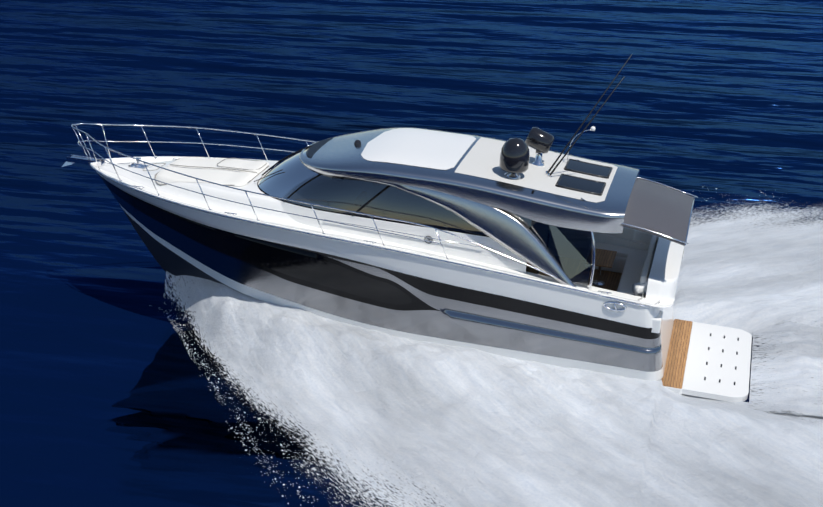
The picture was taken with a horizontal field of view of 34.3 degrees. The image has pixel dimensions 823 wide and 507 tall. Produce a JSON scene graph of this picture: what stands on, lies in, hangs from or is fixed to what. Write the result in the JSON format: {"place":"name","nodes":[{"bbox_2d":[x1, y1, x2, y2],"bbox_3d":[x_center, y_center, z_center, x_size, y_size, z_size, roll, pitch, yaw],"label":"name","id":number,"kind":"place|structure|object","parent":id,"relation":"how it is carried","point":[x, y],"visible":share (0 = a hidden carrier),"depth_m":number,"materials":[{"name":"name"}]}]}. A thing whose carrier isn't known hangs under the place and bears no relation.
{"place":"outdoors","nodes":[
{"label":"outdoors","id":0,"kind":"place"},
{"bbox_2d":[0,0,822,506],"bbox_3d":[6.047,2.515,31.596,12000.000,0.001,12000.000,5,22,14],"label":"sea","id":1,"kind":"structure","parent":0,"point":[718,102],"depth_m":51.83,"materials":[{"name":"liquid"}]},
{"bbox_2d":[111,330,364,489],"bbox_3d":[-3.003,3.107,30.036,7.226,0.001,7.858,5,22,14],"label":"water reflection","id":2,"kind":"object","parent":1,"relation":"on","point":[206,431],"visible":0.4,"depth_m":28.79,"materials":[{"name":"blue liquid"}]},
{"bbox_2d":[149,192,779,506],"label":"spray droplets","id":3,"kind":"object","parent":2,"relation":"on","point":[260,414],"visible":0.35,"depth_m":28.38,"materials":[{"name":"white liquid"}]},
{"bbox_2d":[96,156,673,380],"bbox_3d":[-1.060,0.284,32.742,14.900,3.280,4.690,9,22,12],"label":"hull","id":4,"kind":"object","parent":1,"relation":"in","point":[178,240],"visible":0.46,"depth_m":30.27,"materials":[{"name":"white"}]},
{"bbox_2d":[89,157,659,306],"bbox_3d":[-1.129,-0.922,32.299,14.611,0.731,4.747,9,22,12],"label":"rub rail","id":5,"kind":"object","parent":4,"relation":"attached to","point":[95,169],"visible":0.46,"depth_m":29.88,"materials":[{"name":"silver metal"}]},
{"bbox_2d":[91,157,683,306],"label":"deck","id":6,"kind":"structure","parent":4,"relation":"on","point":[664,271],"depth_m":31.11,"materials":[{"name":"white plastic"}]},
{"bbox_2d":[62,154,148,168],"bbox_3d":[-7.794,-2.286,33.653,2.376,0.405,0.340,5,22,14],"label":"anchor","id":7,"kind":"object","parent":6,"relation":"on","point":[71,159],"visible":0.92,"depth_m":33.66,"materials":[{"name":"silver metal"}]},
{"bbox_2d":[143,158,268,185],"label":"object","id":8,"kind":"object","parent":6,"relation":"on","point":[154,167],"visible":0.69,"depth_m":33.03,"materials":[{"name":"white"}]},
{"bbox_2d":[156,157,269,186],"bbox_3d":[-4.922,-2.008,32.951,2.436,0.250,1.940,5,22,14],"label":"sun pad","id":9,"kind":"object","parent":6,"relation":"on","point":[230,177],"visible":0.96,"depth_m":32.69,"materials":[{"name":"white"}]},
{"bbox_2d":[71,123,576,286],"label":"bow rails","id":10,"kind":"object","parent":6,"relation":"on","point":[246,191],"visible":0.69,"depth_m":31.04,"materials":[{"name":"silver metal"}]},
{"bbox_2d":[133,158,610,293],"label":"mooring cleats","id":11,"kind":"object","parent":6,"relation":"on","point":[364,240],"visible":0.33,"depth_m":30.56,"materials":[{"name":"silver metal"}]},
{"bbox_2d":[257,137,531,272],"bbox_3d":[-0.364,-1.459,31.877,7.100,1.745,3.680,9,22,12],"label":"cabin","id":12,"kind":"object","parent":6,"relation":"on","point":[339,192],"visible":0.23,"depth_m":30.28,"materials":[{"name":"white plastic"}]},
{"bbox_2d":[254,169,282,181],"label":"wipers","id":13,"kind":"object","parent":12,"relation":"attached to","point":[269,175],"visible":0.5,"depth_m":31.65,"materials":[{"name":"black plastic"}]},
{"bbox_2d":[262,145,389,216],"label":"window mullions","id":14,"kind":"object","parent":12,"relation":"attached to","point":[370,200],"visible":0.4,"depth_m":30.70,"materials":[{"name":"black metal"}]},
{"bbox_2d":[299,127,639,232],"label":"cabin roof","id":15,"kind":"structure","parent":12,"relation":"on","point":[340,155],"depth_m":29.54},
{"bbox_2d":[361,128,617,202],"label":"roof panel","id":16,"kind":"structure","parent":15,"relation":"on","point":[428,148],"depth_m":30.74,"materials":[{"name":"white plastic"}]},
{"bbox_2d":[354,54,631,176],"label":"antennas","id":17,"kind":"object","parent":16,"relation":"on","point":[547,173],"visible":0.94,"depth_m":29.84,"materials":[{"name":"black"}]},
{"bbox_2d":[499,127,554,179],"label":"radar domes","id":18,"kind":"structure","parent":16,"relation":"on","point":[514,156],"depth_m":29.64,"materials":[{"name":"black plastic"},{"name":"stainless steel"}]},
{"bbox_2d":[555,159,612,195],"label":"roof hatches","id":19,"kind":"object","parent":16,"relation":"on","point":[579,184],"visible":0.9,"depth_m":30.29,"materials":[{"name":"black glass"}]},
{"bbox_2d":[581,160,697,245],"bbox_3d":[5.238,-1.227,30.387,2.440,0.686,3.480,9,22,12],"label":"awning","id":20,"kind":"object","parent":15,"relation":"attached to","point":[661,210],"visible":0.94,"depth_m":29.69,"materials":[{"name":"grey fabric"}]},
{"bbox_2d":[349,177,575,286],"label":"hardtop wings","id":21,"kind":"object","parent":6,"relation":"on","point":[512,233],"visible":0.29,"depth_m":29.48},
{"bbox_2d":[529,222,591,286],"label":"side window","id":22,"kind":"structure","parent":21,"relation":"attached to","point":[569,250],"depth_m":29.32,"materials":[{"name":"black glass"}]},
{"bbox_2d":[588,231,594,289],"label":"cockpit poles","id":23,"kind":"object","parent":6,"relation":"on","point":[593,260],"visible":0.4,"depth_m":29.20,"materials":[{"name":"silver metal"}]},
{"bbox_2d":[225,237,643,327],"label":"hull window","id":24,"kind":"structure","parent":4,"relation":"in","point":[319,272],"depth_m":30.81,"materials":[{"name":"black glass"}]},
{"bbox_2d":[539,232,648,304],"bbox_3d":[4.283,0.408,31.284,2.680,0.886,3.487,9,22,12],"label":"cockpit well","id":25,"kind":"object","parent":4,"relation":"on","point":[610,279],"visible":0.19,"depth_m":32.46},
{"bbox_2d":[591,248,616,285],"bbox_3d":[4.472,0.399,31.615,0.620,0.680,1.050,9,22,12],"label":"cockpit table","id":26,"kind":"object","parent":25,"relation":"in","point":[604,258],"visible":0.85,"depth_m":31.58,"materials":[{"name":"brown wood"}]},
{"bbox_2d":[603,301,626,311],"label":"stern fairleads","id":27,"kind":"object","parent":4,"relation":"attached to","point":[614,303],"visible":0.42,"depth_m":29.11,"materials":[{"name":"silver metal"}]},
{"bbox_2d":[635,296,662,332],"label":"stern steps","id":28,"kind":"structure","parent":4,"relation":"on","point":[656,324],"depth_m":29.20,"materials":[{"name":"white plastic"}]},
{"bbox_2d":[661,319,692,394],"bbox_3d":[6.027,2.413,31.563,1.020,0.290,3.860,9,22,12],"label":"teak decking","id":29,"kind":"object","parent":4,"relation":"attached to","point":[672,379],"depth_m":31.21,"materials":[{"name":"brown wood"}]},
{"bbox_2d":[682,322,751,401],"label":"swim platform","id":30,"kind":"structure","parent":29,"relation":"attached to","point":[718,363],"depth_m":30.98,"materials":[{"name":"white fiberglass gelcoat"},{"name":"stainless steel"}]},
{"bbox_2d":[163,200,822,506],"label":"wake foam","id":31,"kind":"object","parent":1,"relation":"on","point":[448,426],"visible":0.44,"depth_m":28.83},
{"bbox_2d":[526,151,556,273],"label":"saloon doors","id":32,"kind":"structure","parent":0,"point":[531,270],"depth_m":30.42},
{"bbox_2d":[591,227,656,296],"bbox_3d":[4.812,0.334,31.400,1.630,1.000,3.130,9,22,12],"label":"cockpit interior","id":33,"kind":"object","parent":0,"point":[632,265],"visible":0.38,"depth_m":31.89,"materials":[{"name":"grey plastic"}]},
{"bbox_2d":[632,230,658,294],"bbox_3d":[5.447,0.001,31.593,1.794,0.463,3.914,-5,22,-13],"label":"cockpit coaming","id":34,"kind":"object","parent":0,"point":[638,288],"visible":0.17,"depth_m":32.07,"materials":[{"name":"white plastic"}]}
]}

